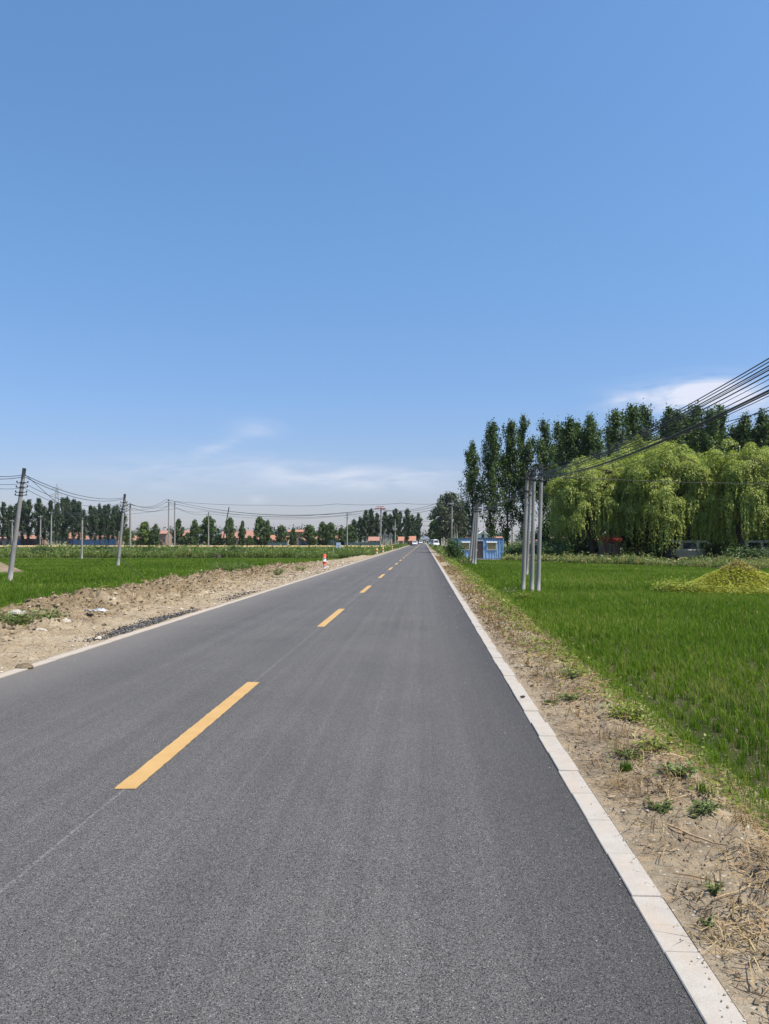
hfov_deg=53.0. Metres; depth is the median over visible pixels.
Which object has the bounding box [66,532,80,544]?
village house
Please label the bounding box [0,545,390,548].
wheat field
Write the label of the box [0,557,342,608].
rice plants
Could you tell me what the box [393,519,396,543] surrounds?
concrete pole
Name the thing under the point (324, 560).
striped bollard
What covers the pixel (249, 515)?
overhead cable
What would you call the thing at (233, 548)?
shrub
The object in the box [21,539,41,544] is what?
sheet fence
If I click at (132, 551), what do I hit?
weeds
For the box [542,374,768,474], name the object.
overhead cable
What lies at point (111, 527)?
poplar tree
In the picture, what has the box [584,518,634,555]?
broadleaf tree
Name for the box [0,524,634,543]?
woods
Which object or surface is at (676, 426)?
overhead cable
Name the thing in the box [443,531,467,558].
shrub
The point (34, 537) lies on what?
village house
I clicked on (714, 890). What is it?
broadleaf weed
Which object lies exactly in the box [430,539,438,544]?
car
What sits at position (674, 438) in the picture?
overhead cable
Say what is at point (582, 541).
broadleaf tree
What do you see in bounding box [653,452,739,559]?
willow tree
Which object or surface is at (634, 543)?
broadleaf tree
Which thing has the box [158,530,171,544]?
village house
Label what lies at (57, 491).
overhead cable
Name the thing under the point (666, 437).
overhead cable
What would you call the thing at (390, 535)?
village house
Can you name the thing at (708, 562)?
weeds
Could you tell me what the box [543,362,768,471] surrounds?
overhead cable
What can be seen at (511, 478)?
poplar tree
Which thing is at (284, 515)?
overhead cable
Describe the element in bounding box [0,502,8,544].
poplar tree
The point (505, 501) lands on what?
overhead cable
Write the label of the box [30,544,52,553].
shrub
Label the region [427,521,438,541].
roadside tree
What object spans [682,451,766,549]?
willow tree
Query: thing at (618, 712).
broadleaf weed
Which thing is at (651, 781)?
dry stalk
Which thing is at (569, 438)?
poplar tree
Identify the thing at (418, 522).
poplar tree
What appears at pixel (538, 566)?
concrete pole
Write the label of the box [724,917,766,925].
dry stalk
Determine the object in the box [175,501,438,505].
overhead cable
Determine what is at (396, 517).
poplar tree
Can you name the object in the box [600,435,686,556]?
willow tree
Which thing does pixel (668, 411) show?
poplar tree
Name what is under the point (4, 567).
soil heap
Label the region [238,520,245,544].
village tree
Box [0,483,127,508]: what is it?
overhead cable
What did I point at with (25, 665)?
stone
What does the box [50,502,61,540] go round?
poplar tree
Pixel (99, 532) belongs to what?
poplar tree
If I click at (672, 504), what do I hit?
willow tree
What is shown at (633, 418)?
poplar tree
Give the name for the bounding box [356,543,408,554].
weeds
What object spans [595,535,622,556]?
village house
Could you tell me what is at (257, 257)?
sky
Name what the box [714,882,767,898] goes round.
dry stalk
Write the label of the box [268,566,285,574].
broadleaf weed
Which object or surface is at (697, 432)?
poplar tree
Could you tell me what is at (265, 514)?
overhead cable
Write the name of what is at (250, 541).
village tree
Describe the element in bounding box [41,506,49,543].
poplar tree
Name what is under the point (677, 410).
overhead cable
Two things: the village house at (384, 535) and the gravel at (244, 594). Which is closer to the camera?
the gravel at (244, 594)
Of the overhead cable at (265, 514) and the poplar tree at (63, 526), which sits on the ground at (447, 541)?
the poplar tree at (63, 526)
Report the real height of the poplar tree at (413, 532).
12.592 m
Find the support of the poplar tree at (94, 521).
on the ground at (447, 541)
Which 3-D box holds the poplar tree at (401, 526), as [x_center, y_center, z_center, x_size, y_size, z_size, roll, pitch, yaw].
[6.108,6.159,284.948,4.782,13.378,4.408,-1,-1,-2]
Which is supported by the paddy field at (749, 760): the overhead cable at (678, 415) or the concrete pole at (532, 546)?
the concrete pole at (532, 546)
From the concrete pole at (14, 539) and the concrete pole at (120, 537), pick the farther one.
the concrete pole at (120, 537)
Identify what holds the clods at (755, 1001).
on the road verge at (661, 872)
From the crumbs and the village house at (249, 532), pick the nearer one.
the crumbs
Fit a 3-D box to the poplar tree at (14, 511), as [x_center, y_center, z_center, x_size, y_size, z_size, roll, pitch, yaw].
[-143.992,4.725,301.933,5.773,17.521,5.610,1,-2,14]
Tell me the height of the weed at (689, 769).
0.132 m
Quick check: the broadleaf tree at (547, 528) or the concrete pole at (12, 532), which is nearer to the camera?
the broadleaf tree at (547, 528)
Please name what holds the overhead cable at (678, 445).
attached to the concrete pole at (538, 566)
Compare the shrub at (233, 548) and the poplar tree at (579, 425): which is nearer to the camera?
the shrub at (233, 548)
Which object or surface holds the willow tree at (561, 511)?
on the paddy field at (749, 760)
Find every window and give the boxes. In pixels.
[461,542,469,549]
[487,542,496,549]
[610,544,613,552]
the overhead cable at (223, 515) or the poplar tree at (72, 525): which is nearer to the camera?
the overhead cable at (223, 515)
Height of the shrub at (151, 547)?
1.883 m
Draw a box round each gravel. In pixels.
[69,608,199,642]
[207,590,260,601]
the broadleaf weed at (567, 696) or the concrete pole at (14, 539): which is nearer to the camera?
the broadleaf weed at (567, 696)
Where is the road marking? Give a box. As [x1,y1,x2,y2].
[114,545,418,788]
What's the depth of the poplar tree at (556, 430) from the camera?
133.28 m
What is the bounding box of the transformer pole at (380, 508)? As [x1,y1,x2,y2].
[375,506,385,545]
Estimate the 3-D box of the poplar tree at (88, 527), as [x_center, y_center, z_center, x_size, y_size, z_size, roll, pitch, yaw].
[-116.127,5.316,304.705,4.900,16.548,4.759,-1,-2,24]
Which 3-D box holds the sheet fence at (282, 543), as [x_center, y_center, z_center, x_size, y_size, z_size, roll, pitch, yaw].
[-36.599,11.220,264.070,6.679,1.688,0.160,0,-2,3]
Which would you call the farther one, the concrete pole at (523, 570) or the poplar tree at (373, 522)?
the poplar tree at (373, 522)
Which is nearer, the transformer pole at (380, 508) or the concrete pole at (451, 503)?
the concrete pole at (451, 503)
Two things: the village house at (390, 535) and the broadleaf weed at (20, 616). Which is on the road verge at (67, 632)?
the broadleaf weed at (20, 616)
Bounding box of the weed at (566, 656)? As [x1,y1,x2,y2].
[547,650,573,658]
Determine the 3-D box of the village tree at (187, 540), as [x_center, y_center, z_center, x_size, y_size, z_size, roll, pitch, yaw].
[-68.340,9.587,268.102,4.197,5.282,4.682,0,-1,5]
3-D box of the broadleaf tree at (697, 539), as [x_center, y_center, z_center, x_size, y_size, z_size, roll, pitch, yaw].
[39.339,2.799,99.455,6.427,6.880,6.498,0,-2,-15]
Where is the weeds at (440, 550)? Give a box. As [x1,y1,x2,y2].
[427,543,471,563]
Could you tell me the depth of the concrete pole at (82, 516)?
89.81 m
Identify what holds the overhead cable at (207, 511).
attached to the concrete pole at (168, 502)
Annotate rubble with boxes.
[8,561,348,659]
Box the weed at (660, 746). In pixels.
[632,732,674,751]
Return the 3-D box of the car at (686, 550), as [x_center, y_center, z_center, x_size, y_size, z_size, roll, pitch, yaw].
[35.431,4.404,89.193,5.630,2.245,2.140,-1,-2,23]
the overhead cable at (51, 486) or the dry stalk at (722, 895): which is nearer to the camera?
the dry stalk at (722, 895)
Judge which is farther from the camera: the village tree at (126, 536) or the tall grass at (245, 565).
the village tree at (126, 536)
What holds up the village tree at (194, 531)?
on the ground at (447, 541)
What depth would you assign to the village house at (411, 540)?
285.16 m
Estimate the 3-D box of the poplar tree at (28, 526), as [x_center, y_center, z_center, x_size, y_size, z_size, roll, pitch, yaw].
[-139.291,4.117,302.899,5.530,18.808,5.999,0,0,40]
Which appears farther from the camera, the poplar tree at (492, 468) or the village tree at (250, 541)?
the village tree at (250, 541)
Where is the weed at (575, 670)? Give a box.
[562,666,586,674]
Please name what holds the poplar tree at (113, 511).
on the ground at (447, 541)
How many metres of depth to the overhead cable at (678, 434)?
14.44 m
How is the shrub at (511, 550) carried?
on the ground at (447, 541)
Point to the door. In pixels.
(479, 544)
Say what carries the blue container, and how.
on the forecourt
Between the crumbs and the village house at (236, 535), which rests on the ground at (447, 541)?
the village house at (236, 535)
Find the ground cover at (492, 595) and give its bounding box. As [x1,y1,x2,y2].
[444,558,768,831]
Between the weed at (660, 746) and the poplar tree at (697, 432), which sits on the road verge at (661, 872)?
the weed at (660, 746)
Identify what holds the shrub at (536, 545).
on the ground at (447, 541)
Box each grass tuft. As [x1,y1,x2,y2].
[614,758,634,772]
[688,776,714,796]
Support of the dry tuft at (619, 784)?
on the road verge at (661, 872)
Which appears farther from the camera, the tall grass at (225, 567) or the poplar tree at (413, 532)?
the poplar tree at (413, 532)
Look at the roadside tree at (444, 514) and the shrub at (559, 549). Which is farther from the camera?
the roadside tree at (444, 514)
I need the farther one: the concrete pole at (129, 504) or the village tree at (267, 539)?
the village tree at (267, 539)
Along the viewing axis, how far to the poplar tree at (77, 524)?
297.01 m
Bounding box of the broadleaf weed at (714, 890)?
[705,881,723,895]
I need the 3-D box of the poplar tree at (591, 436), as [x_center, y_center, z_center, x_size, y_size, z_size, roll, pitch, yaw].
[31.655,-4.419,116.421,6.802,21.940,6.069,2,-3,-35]
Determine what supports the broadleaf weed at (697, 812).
on the road verge at (661, 872)
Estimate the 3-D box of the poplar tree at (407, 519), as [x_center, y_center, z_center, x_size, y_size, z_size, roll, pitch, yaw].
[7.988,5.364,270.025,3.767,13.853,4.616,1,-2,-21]
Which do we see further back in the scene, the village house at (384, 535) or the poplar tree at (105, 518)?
the poplar tree at (105, 518)
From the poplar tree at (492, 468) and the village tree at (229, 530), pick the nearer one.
the poplar tree at (492, 468)
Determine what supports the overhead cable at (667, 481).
attached to the concrete pole at (532, 546)
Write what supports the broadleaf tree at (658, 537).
on the ground at (447, 541)
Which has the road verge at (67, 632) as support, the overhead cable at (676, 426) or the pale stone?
the pale stone
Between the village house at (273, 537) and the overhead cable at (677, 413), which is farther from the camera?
the village house at (273, 537)
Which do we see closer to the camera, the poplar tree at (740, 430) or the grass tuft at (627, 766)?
the grass tuft at (627, 766)
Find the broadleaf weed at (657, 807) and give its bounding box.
[645,795,673,813]
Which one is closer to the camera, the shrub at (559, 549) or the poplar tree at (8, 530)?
the shrub at (559, 549)
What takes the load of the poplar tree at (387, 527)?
on the ground at (447, 541)
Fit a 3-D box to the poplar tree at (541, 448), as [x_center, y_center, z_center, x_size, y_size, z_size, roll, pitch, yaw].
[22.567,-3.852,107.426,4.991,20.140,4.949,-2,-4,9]
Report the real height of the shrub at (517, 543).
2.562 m
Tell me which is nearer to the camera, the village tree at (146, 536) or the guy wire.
the guy wire
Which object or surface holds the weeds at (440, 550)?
on the road verge at (661, 872)
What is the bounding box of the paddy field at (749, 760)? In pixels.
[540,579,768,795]
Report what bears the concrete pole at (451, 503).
on the ground at (447, 541)
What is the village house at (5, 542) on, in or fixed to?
on the ground at (447, 541)
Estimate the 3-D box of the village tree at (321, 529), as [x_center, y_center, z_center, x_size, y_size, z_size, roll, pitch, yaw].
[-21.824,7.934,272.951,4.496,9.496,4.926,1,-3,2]
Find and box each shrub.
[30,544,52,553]
[89,542,117,553]
[139,544,162,551]
[222,543,246,554]
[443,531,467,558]
[501,543,522,554]
[504,539,530,553]
[529,538,554,554]
[534,536,581,557]
[570,541,601,557]
[619,545,646,557]
[637,542,678,557]
[695,541,727,559]
[720,542,766,560]
[746,544,768,560]
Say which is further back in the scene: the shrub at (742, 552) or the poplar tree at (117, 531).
the poplar tree at (117, 531)
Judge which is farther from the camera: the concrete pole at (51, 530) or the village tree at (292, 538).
the village tree at (292, 538)
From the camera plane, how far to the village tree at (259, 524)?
274.23 m
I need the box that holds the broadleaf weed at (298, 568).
[294,564,309,570]
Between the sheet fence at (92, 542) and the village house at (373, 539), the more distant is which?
the sheet fence at (92, 542)
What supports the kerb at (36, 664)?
on the road
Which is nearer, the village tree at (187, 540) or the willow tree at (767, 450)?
the willow tree at (767, 450)
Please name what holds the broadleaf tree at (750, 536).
on the ground at (447, 541)
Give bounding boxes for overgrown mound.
[645,559,768,595]
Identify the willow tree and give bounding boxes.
[544,455,645,555]
[569,449,664,548]
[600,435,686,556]
[602,439,728,560]
[649,449,736,558]
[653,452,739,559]
[680,437,768,552]
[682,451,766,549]
[721,446,768,547]
[735,448,768,550]
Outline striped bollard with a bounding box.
[323,554,325,568]
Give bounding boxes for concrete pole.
[7,468,28,580]
[11,519,13,545]
[38,514,40,544]
[49,510,51,546]
[79,515,84,558]
[117,494,127,565]
[127,503,132,546]
[166,499,171,546]
[171,502,176,545]
[208,512,210,546]
[344,513,349,545]
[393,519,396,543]
[450,498,453,537]
[468,505,474,562]
[471,504,476,562]
[474,502,480,563]
[520,472,531,589]
[526,481,531,574]
[527,467,539,591]
[535,464,547,590]
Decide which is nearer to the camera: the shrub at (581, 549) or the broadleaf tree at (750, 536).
the shrub at (581, 549)
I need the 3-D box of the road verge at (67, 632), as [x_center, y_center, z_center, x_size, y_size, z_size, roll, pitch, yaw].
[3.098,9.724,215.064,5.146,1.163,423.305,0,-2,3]
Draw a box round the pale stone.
[8,609,25,615]
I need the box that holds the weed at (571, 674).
[558,668,580,676]
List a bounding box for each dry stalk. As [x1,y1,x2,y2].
[634,772,672,795]
[668,824,727,845]
[689,923,720,931]
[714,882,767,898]
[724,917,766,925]
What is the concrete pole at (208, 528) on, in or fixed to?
on the wheat field at (210, 545)
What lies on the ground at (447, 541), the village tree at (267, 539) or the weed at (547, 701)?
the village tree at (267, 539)
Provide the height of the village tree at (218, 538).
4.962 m
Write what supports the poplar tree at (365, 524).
on the ground at (447, 541)
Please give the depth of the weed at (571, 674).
9.49 m
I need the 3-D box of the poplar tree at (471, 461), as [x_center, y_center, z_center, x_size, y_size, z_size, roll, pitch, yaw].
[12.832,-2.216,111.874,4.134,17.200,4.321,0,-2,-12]
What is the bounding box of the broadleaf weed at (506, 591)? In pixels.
[500,585,518,593]
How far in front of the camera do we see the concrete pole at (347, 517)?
200.61 m
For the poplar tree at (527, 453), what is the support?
on the ground at (447, 541)
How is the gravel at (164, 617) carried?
on the road verge at (67, 632)
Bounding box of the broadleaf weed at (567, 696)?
[556,690,587,699]
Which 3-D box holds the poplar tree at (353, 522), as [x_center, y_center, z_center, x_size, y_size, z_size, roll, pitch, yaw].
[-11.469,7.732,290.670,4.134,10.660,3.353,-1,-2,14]
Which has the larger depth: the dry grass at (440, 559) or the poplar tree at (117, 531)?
the poplar tree at (117, 531)
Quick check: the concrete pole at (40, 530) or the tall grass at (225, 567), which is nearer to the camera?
the tall grass at (225, 567)
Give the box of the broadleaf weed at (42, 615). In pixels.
[27,605,71,619]
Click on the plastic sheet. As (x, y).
(97, 609)
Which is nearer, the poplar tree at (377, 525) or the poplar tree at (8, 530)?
the poplar tree at (377, 525)
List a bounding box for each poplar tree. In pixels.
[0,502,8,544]
[5,505,14,543]
[8,502,24,534]
[19,500,26,539]
[22,499,35,544]
[30,497,44,544]
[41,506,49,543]
[45,500,54,544]
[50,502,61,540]
[58,497,67,544]
[61,496,71,544]
[67,499,78,544]
[73,501,84,544]
[80,510,88,544]
[86,505,93,538]
[89,507,100,541]
[97,503,103,542]
[100,504,111,542]
[106,504,114,544]
[109,507,118,538]
[115,504,120,544]
[115,508,127,544]
[349,519,356,541]
[356,516,362,541]
[361,510,371,541]
[366,508,375,536]
[373,513,379,536]
[379,511,387,537]
[384,513,393,539]
[388,508,400,541]
[398,512,403,536]
[402,508,412,543]
[410,514,418,535]
[414,513,422,544]
[457,440,485,537]
[471,417,508,537]
[495,418,525,546]
[511,413,538,539]
[529,413,560,536]
[545,420,568,529]
[551,413,586,517]
[559,418,586,511]
[574,411,606,465]
[601,407,632,461]
[620,403,650,446]
[630,398,660,451]
[656,402,682,450]
[661,405,696,533]
[685,400,719,458]
[695,405,733,457]
[714,403,738,451]
[728,410,760,458]
[746,408,768,539]
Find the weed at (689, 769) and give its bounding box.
[653,759,700,777]
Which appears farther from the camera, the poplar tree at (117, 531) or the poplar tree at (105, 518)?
the poplar tree at (117, 531)
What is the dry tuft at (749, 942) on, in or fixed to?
on the road verge at (661, 872)
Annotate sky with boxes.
[0,0,768,540]
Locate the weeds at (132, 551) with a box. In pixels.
[0,542,376,557]
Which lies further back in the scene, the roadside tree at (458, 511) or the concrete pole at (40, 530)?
the concrete pole at (40, 530)
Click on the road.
(282, 842)
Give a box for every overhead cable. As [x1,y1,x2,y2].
[0,475,124,498]
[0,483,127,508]
[8,476,128,507]
[9,506,402,520]
[15,488,127,510]
[24,508,421,525]
[51,503,447,517]
[52,500,450,515]
[53,497,451,514]
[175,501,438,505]
[476,483,531,508]
[542,358,768,471]
[542,370,768,473]
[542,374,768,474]
[542,389,768,476]
[542,392,768,477]
[542,410,768,466]
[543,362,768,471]
[543,365,768,472]
[543,407,768,478]
[544,475,768,483]
[545,379,768,474]
[545,385,768,475]
[546,368,768,472]
[549,396,768,477]
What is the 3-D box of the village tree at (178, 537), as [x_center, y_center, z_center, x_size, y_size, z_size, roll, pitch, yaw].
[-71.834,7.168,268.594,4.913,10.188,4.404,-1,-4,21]
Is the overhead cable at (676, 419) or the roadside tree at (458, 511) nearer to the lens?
the overhead cable at (676, 419)
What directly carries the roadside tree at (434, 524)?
on the ground at (447, 541)
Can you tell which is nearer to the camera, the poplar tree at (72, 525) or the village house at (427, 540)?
the poplar tree at (72, 525)
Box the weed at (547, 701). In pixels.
[542,698,558,703]
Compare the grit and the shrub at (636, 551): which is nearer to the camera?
the grit
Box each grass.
[197,558,244,572]
[232,560,256,568]
[435,555,555,656]
[471,570,768,827]
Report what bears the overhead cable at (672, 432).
attached to the concrete pole at (538, 566)
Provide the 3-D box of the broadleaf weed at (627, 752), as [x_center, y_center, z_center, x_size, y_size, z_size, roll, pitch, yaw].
[1.879,1.838,5.930,0.344,0.130,0.360,2,-3,-39]
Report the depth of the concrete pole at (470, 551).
72.00 m
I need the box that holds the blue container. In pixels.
[451,538,503,559]
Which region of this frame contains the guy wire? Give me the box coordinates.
[26,475,144,579]
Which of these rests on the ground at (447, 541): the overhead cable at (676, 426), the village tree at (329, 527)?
the village tree at (329, 527)
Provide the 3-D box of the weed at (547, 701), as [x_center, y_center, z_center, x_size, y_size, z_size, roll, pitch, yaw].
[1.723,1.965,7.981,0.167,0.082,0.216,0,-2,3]
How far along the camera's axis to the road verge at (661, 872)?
4.47 m
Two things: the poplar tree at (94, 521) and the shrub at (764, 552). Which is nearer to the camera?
the shrub at (764, 552)
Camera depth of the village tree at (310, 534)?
263.13 m
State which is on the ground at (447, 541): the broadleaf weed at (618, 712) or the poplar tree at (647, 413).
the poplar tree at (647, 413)
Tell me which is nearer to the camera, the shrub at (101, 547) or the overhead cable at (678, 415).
the overhead cable at (678, 415)
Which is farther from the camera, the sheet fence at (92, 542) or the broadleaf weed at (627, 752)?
the sheet fence at (92, 542)
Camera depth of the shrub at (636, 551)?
89.78 m
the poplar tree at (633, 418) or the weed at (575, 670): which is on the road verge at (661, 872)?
the weed at (575, 670)
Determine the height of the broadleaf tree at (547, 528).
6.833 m
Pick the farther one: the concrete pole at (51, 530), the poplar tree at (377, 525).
the poplar tree at (377, 525)
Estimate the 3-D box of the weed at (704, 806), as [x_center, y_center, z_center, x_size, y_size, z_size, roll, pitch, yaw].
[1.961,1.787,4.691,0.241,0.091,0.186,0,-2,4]
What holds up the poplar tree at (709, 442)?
on the ground at (447, 541)
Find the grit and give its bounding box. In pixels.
[4,572,690,1005]
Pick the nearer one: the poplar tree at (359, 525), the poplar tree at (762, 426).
the poplar tree at (762, 426)
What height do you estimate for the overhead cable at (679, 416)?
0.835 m
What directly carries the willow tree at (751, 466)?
on the paddy field at (749, 760)
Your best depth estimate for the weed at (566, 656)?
11.20 m
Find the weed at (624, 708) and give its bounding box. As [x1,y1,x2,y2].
[609,702,639,712]
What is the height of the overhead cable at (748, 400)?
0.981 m
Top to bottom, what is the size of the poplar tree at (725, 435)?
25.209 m
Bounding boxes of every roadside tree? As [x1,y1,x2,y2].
[426,506,449,544]
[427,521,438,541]
[428,491,467,539]
[449,504,470,537]
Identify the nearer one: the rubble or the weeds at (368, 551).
the rubble
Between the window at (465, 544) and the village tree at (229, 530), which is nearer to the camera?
the window at (465, 544)
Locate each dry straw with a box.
[0,560,333,653]
[447,567,768,1008]
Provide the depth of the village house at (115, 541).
311.43 m
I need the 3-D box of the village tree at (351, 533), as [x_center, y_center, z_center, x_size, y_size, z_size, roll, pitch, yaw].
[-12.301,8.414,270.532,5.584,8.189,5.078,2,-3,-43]
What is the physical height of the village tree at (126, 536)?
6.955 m
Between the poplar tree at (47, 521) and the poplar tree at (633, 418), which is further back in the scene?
the poplar tree at (47, 521)
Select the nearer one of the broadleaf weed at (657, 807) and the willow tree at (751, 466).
the broadleaf weed at (657, 807)
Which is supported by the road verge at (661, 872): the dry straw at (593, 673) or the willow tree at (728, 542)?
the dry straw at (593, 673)
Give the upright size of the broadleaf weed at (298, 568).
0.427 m
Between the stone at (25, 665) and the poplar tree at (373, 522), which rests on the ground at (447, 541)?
the poplar tree at (373, 522)
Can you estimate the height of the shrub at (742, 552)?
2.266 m
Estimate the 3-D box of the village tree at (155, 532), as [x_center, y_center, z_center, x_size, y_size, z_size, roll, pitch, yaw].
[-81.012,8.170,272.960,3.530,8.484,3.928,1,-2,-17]
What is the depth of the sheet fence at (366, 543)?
262.51 m
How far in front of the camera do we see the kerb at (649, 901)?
3.83 m
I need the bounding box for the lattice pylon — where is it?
[51,484,61,507]
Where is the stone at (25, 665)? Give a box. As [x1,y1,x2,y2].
[15,663,33,668]
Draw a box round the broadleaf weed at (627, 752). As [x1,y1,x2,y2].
[605,740,656,759]
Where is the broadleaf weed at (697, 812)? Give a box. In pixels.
[684,803,715,817]
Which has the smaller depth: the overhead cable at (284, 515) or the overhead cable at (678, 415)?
the overhead cable at (678, 415)
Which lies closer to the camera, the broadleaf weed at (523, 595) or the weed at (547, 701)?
the weed at (547, 701)
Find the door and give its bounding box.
[477,542,482,557]
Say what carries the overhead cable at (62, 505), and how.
attached to the concrete pole at (14, 539)
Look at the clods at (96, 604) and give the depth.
20.58 m
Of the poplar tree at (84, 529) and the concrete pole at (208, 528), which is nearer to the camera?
the concrete pole at (208, 528)
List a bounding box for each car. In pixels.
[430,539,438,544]
[669,540,711,559]
[744,540,768,552]
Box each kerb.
[0,545,409,677]
[426,544,747,1023]
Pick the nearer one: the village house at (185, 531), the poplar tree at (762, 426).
the poplar tree at (762, 426)
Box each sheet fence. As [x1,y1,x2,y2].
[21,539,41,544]
[70,539,115,544]
[268,542,286,544]
[345,542,379,544]
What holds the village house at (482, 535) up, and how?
on the ground at (447, 541)
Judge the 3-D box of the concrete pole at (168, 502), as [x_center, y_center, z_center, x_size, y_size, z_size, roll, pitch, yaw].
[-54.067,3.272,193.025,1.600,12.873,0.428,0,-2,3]
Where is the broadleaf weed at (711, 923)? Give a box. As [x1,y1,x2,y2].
[700,916,715,926]
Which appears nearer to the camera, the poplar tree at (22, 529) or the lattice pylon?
the poplar tree at (22, 529)
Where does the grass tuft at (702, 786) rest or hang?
on the road verge at (661, 872)
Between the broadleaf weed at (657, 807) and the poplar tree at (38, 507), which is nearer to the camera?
the broadleaf weed at (657, 807)
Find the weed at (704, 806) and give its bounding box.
[688,797,723,811]
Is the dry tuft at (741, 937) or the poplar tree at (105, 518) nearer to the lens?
the dry tuft at (741, 937)
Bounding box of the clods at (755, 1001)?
[463,595,768,1004]
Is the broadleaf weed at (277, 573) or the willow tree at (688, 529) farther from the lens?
the willow tree at (688, 529)
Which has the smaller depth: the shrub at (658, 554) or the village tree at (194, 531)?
the shrub at (658, 554)
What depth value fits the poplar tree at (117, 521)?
293.62 m
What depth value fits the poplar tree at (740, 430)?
120.18 m
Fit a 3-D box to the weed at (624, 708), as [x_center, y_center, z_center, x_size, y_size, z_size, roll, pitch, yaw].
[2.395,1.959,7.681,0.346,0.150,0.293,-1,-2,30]
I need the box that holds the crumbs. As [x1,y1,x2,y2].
[455,590,745,1021]
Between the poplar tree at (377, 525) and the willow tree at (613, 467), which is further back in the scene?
the poplar tree at (377, 525)
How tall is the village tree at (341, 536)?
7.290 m
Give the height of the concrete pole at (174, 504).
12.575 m
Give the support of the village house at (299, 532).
on the ground at (447, 541)
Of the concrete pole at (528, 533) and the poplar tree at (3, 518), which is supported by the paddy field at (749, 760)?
the concrete pole at (528, 533)
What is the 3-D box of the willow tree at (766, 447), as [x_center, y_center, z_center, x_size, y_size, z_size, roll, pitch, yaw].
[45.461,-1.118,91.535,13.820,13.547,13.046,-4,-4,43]
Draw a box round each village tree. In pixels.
[122,528,134,544]
[135,521,151,544]
[150,524,160,544]
[171,518,183,544]
[181,532,191,544]
[190,519,199,544]
[198,516,219,544]
[212,533,224,544]
[223,517,235,544]
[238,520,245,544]
[245,535,254,544]
[253,517,266,544]
[262,520,271,544]
[275,525,289,542]
[288,528,297,544]
[299,525,317,544]
[317,521,325,544]
[322,522,338,544]
[338,527,345,544]
[343,525,358,541]
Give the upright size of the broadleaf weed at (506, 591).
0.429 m
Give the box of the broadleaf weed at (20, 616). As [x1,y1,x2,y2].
[0,606,47,626]
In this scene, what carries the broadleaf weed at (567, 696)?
on the road verge at (661, 872)
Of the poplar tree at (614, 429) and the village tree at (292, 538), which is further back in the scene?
the village tree at (292, 538)
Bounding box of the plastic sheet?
[86,607,108,611]
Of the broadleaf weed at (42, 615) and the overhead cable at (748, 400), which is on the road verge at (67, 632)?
the broadleaf weed at (42, 615)
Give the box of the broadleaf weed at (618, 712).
[597,699,659,721]
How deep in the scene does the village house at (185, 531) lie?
292.49 m
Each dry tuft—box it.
[592,775,658,790]
[660,911,768,970]
[688,923,768,979]
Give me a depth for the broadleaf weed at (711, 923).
3.36 m
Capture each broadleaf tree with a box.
[535,512,579,550]
[564,519,602,554]
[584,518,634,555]
[620,523,658,558]
[645,528,687,558]
[674,526,716,558]
[723,523,765,547]
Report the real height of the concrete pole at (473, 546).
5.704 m
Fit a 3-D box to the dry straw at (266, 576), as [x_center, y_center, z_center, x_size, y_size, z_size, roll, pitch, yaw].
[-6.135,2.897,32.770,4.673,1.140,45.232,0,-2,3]
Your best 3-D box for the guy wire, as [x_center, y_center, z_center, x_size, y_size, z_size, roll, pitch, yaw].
[-15.841,0.783,40.738,6.828,5.694,0.028,0,-2,6]
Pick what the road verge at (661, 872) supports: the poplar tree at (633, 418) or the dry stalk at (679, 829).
the dry stalk at (679, 829)
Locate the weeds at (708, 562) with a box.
[501,548,768,568]
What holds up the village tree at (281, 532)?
on the ground at (447, 541)
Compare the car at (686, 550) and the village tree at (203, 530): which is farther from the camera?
the village tree at (203, 530)
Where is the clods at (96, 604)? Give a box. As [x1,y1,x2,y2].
[0,562,311,640]
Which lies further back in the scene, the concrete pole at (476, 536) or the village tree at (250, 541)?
the village tree at (250, 541)
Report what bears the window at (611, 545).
in the village house at (612, 547)
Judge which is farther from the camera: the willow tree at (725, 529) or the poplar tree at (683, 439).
the poplar tree at (683, 439)
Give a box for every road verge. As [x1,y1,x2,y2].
[0,545,408,673]
[427,545,768,1023]
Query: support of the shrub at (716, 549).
on the ground at (447, 541)
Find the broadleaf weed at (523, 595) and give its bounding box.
[516,591,533,597]
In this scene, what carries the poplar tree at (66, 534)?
on the ground at (447, 541)
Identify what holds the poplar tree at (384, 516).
on the ground at (447, 541)
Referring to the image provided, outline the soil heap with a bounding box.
[0,562,23,573]
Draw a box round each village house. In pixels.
[0,537,10,544]
[17,535,47,544]
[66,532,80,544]
[102,536,123,544]
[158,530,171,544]
[177,530,189,544]
[221,531,241,544]
[242,530,254,544]
[270,535,275,542]
[288,530,304,544]
[368,537,381,541]
[382,533,386,544]
[388,533,392,544]
[398,537,404,543]
[407,536,415,544]
[424,536,429,543]
[477,531,489,537]
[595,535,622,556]
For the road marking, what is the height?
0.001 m
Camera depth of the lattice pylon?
798.59 m
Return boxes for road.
[0,544,704,1023]
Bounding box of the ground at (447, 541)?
[47,541,699,951]

